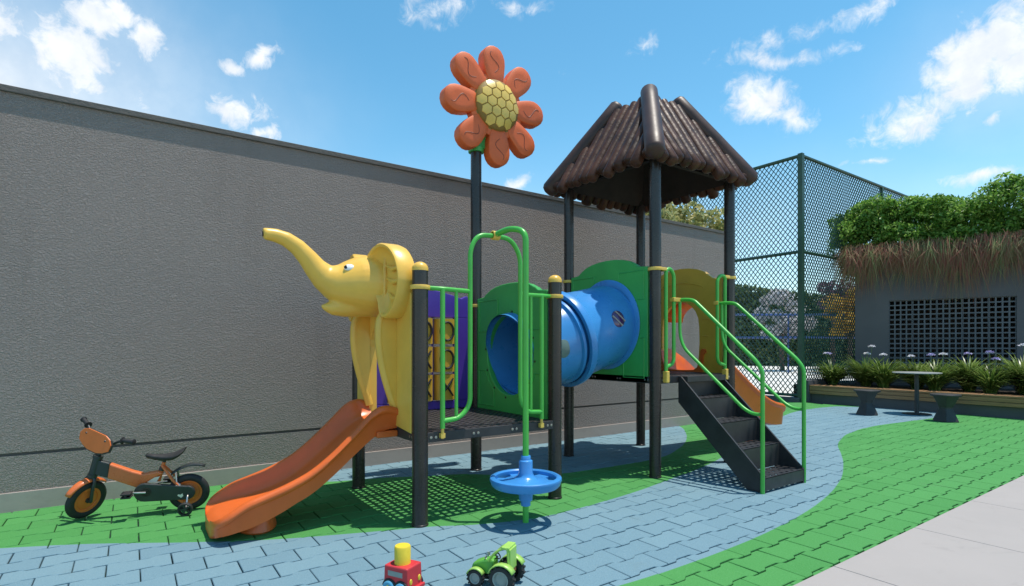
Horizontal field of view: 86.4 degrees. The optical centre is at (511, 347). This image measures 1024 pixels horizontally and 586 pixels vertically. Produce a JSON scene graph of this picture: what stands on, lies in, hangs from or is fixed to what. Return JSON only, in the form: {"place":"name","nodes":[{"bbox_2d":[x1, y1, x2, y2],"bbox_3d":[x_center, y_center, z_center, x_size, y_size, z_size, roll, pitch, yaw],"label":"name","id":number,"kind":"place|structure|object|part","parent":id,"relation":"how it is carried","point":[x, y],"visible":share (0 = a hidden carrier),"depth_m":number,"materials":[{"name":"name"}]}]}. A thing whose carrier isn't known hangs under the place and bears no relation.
{"place":"outdoors","nodes":[
{"label":"outdoors","id":0,"kind":"place"},
{"bbox_2d":[0,400,1023,585],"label":"rubber paving","id":1,"kind":"structure","parent":0,"point":[698,513],"depth_m":4.11,"materials":[{"name":"rubber"}]},
{"bbox_2d":[65,417,209,518],"bbox_3d":[-2.866,0.927,4.216,0.931,0.752,0.384,0,7,-20],"label":"bicycle","id":2,"kind":"object","parent":1,"relation":"on","point":[188,493],"visible":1,"depth_m":4.18,"materials":[{"name":"plastic"}]},
{"bbox_2d":[0,83,723,512],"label":"boundary wall","id":3,"kind":"structure","parent":1,"relation":"on","point":[160,293],"depth_m":5.08,"materials":[{"name":"paint"}]},
{"bbox_2d":[382,543,424,585],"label":"train","id":4,"kind":"object","parent":1,"relation":"on","point":[402,568],"visible":1,"depth_m":2.86,"materials":[{"name":"plastic"}]},
{"bbox_3d":[-0.611,1.187,2.848,0.095,0.027,0.002,0,0,27],"label":"window","id":5,"kind":"part","parent":4,"relation":"part of","materials":[{"name":"blue plastic"}]},
{"bbox_2d":[466,541,525,585],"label":"toy tractor","id":6,"kind":"object","parent":1,"relation":"on","point":[508,569],"visible":1,"depth_m":2.95,"materials":[{"name":"plastic"}]},
{"bbox_2d":[205,46,805,538],"bbox_3d":[0.956,-0.929,5.461,6.955,4.478,2.519,0,0,-35],"label":"play structure","id":7,"kind":"object","parent":1,"relation":"on","point":[533,348],"visible":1,"depth_m":5.40,"materials":[{"name":"paint"}]},
{"bbox_2d":[853,389,880,415],"bbox_3d":[6.836,1.062,10.502,0.444,0.475,0.444,0,0,35],"label":"stool","id":8,"kind":"object","parent":1,"relation":"on","point":[866,398],"visible":1,"depth_m":10.39,"materials":[{"name":"grey concrete"}]},
{"bbox_2d":[892,371,942,415],"bbox_3d":[7.855,0.894,10.580,0.790,0.812,0.790,0,0,-35],"label":"round table","id":9,"kind":"object","parent":1,"relation":"on","point":[916,393],"visible":1,"depth_m":10.54,"materials":[{"name":"grey metal"}]},
{"bbox_2d":[930,393,961,422],"bbox_3d":[7.611,1.062,9.568,0.444,0.475,0.444,0,0,35],"label":"stool","id":10,"kind":"object","parent":1,"relation":"on","point":[946,402],"visible":1,"depth_m":9.46,"materials":[{"name":"grey concrete"}]},
{"bbox_2d":[0,0,1023,294],"label":"sky","id":11,"kind":"structure","parent":0,"point":[907,97],"materials":[{"name":"blue"}]},
{"bbox_2d":[735,366,853,396],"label":"court floor","id":12,"kind":"structure","parent":0,"point":[775,379],"depth_m":23.32,"materials":[{"name":"grey concrete"}]},
{"bbox_2d":[752,288,816,370],"bbox_3d":[15.031,-0.966,29.877,3.455,4.549,2.924,0,0,13],"label":"blossom tree","id":13,"kind":"object","parent":12,"relation":"on","point":[780,319],"visible":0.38,"depth_m":29.60,"materials":[{"name":"purple plant"}]},
{"bbox_2d":[735,314,854,372],"bbox_3d":[13.687,-0.177,27.000,11.893,2.955,0.110,0,0,0],"label":"court railing","id":14,"kind":"object","parent":12,"relation":"on","point":[780,337],"visible":0.13,"depth_m":26.96,"materials":[{"name":"metal"}]},
{"bbox_2d":[665,153,930,402],"bbox_3d":[8.708,-1.605,19.627,11.106,5.910,9.061,0,0,-35],"label":"court fence","id":15,"kind":"object","parent":12,"relation":"on","point":[800,251],"visible":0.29,"depth_m":13.45,"materials":[{"name":"wire"},{"name":"painted metal"}]},
{"bbox_2d":[816,280,852,363],"bbox_3d":[18.367,-1.288,30.996,1.973,5.188,2.312,0,0,20],"label":"blossom tree","id":16,"kind":"object","parent":12,"relation":"on","point":[828,301],"visible":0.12,"depth_m":30.72,"materials":[{"name":"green plant"}]},
{"bbox_2d":[821,287,854,366],"bbox_3d":[16.759,-0.871,27.077,2.500,4.361,2.705,0,0,2],"label":"blossom tree","id":17,"kind":"object","parent":12,"relation":"on","point":[842,317],"visible":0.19,"depth_m":26.85,"materials":[{"name":"yellow plant"}]},
{"bbox_2d":[793,475,1023,585],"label":"walkway","id":18,"kind":"structure","parent":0,"point":[978,541],"depth_m":3.41,"materials":[{"name":"white concrete"}]},
{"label":"ground","id":19,"kind":"structure","parent":0,"visible":0},
{"bbox_2d":[613,201,681,220],"bbox_3d":[2.565,-1.107,11.502,2.696,4.924,1.864,0,0,-35],"label":"garden tree","id":20,"kind":"object","parent":19,"relation":"on","point":[665,210],"visible":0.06,"depth_m":11.25,"materials":[{"name":"green plant"}]},
{"bbox_2d":[661,201,723,230],"bbox_3d":[4.018,-0.901,12.107,2.191,4.517,1.598,0,0,-35],"label":"garden tree","id":21,"kind":"object","parent":19,"relation":"on","point":[703,215],"visible":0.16,"depth_m":11.72,"materials":[{"name":"green plant"}]},
{"bbox_2d":[735,282,854,365],"bbox_3d":[18.427,-1.965,38.040,16.510,6.921,1.542,0,0,15],"label":"court hedge","id":22,"kind":"object","parent":19,"relation":"on","point":[757,332],"visible":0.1,"depth_m":37.90,"materials":[{"name":"green plant"}]},
{"bbox_2d":[794,380,1023,398],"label":"planter bed","id":23,"kind":"object","parent":19,"relation":"on","point":[979,390],"visible":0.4,"depth_m":12.12,"materials":[{"name":"soil"}]},
{"bbox_2d":[795,352,856,384],"bbox_3d":[7.753,0.520,13.165,1.953,0.821,1.961,0,0,-35],"label":"flowering plant","id":24,"kind":"object","parent":23,"relation":"on","point":[832,377],"visible":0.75,"depth_m":13.02,"materials":[{"name":"green plant"}]},
{"bbox_2d":[827,345,900,385],"bbox_3d":[8.354,0.436,12.856,2.152,0.989,2.176,0,0,-35],"label":"flowering plant","id":25,"kind":"object","parent":23,"relation":"on","point":[854,365],"visible":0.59,"depth_m":12.74,"materials":[{"name":"green plant"}]},
{"bbox_2d":[854,353,916,387],"bbox_3d":[8.351,0.526,12.226,1.844,0.809,1.701,0,0,-35],"label":"flowering plant","id":26,"kind":"object","parent":23,"relation":"on","point":[882,378],"visible":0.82,"depth_m":12.08,"materials":[{"name":"green plant"}]},
{"bbox_2d":[882,355,947,388],"bbox_3d":[8.946,0.543,12.069,1.825,0.776,1.904,0,0,-35],"label":"flowering plant","id":27,"kind":"object","parent":23,"relation":"on","point":[910,382],"visible":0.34,"depth_m":11.96,"materials":[{"name":"green plant"}]},
{"bbox_2d":[893,352,980,390],"bbox_3d":[8.912,0.516,11.480,1.886,0.830,1.972,0,0,-35],"label":"flowering plant","id":28,"kind":"object","parent":23,"relation":"on","point":[937,382],"visible":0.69,"depth_m":11.36,"materials":[{"name":"green plant"}]},
{"bbox_2d":[921,352,1011,391],"bbox_3d":[9.547,0.511,11.322,2.137,0.839,2.053,0,0,-35],"label":"flowering plant","id":29,"kind":"object","parent":23,"relation":"on","point":[968,387],"visible":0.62,"depth_m":11.22,"materials":[{"name":"green plant"}]},
{"bbox_2d":[942,350,1023,393],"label":"flowering plant","id":30,"kind":"object","parent":23,"relation":"on","point":[984,384],"visible":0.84,"depth_m":10.65,"materials":[{"name":"green plant"}]},
{"bbox_2d":[984,343,1023,393],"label":"flowering plant","id":31,"kind":"object","parent":23,"relation":"on","point":[1020,389],"visible":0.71,"depth_m":10.57,"materials":[{"name":"green plant"}]},
{"bbox_2d":[988,357,1023,385],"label":"flowering plant","id":32,"kind":"object","parent":23,"relation":"on","point":[1016,373],"visible":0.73,"depth_m":10.25,"materials":[{"name":"green plant"}]},
{"bbox_2d":[797,379,1023,418],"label":"planter bench","id":33,"kind":"object","parent":19,"relation":"on","point":[971,403],"visible":0.65,"depth_m":11.11,"materials":[{"name":"wood"}]},
{"bbox_2d":[855,248,1023,388],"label":"service building","id":34,"kind":"structure","parent":19,"relation":"on","point":[899,326],"depth_m":13.25,"materials":[{"name":"paint"}]},
{"bbox_2d":[822,229,1023,310],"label":"hanging grass","id":35,"kind":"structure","parent":34,"relation":"hanging from","point":[969,252],"depth_m":12.59,"materials":[{"name":"brown plant"}]},
{"bbox_2d":[827,171,1023,259],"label":"roof hedge","id":36,"kind":"object","parent":34,"relation":"on","point":[878,219],"visible":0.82,"depth_m":12.87,"materials":[{"name":"green plant"}]}
]}

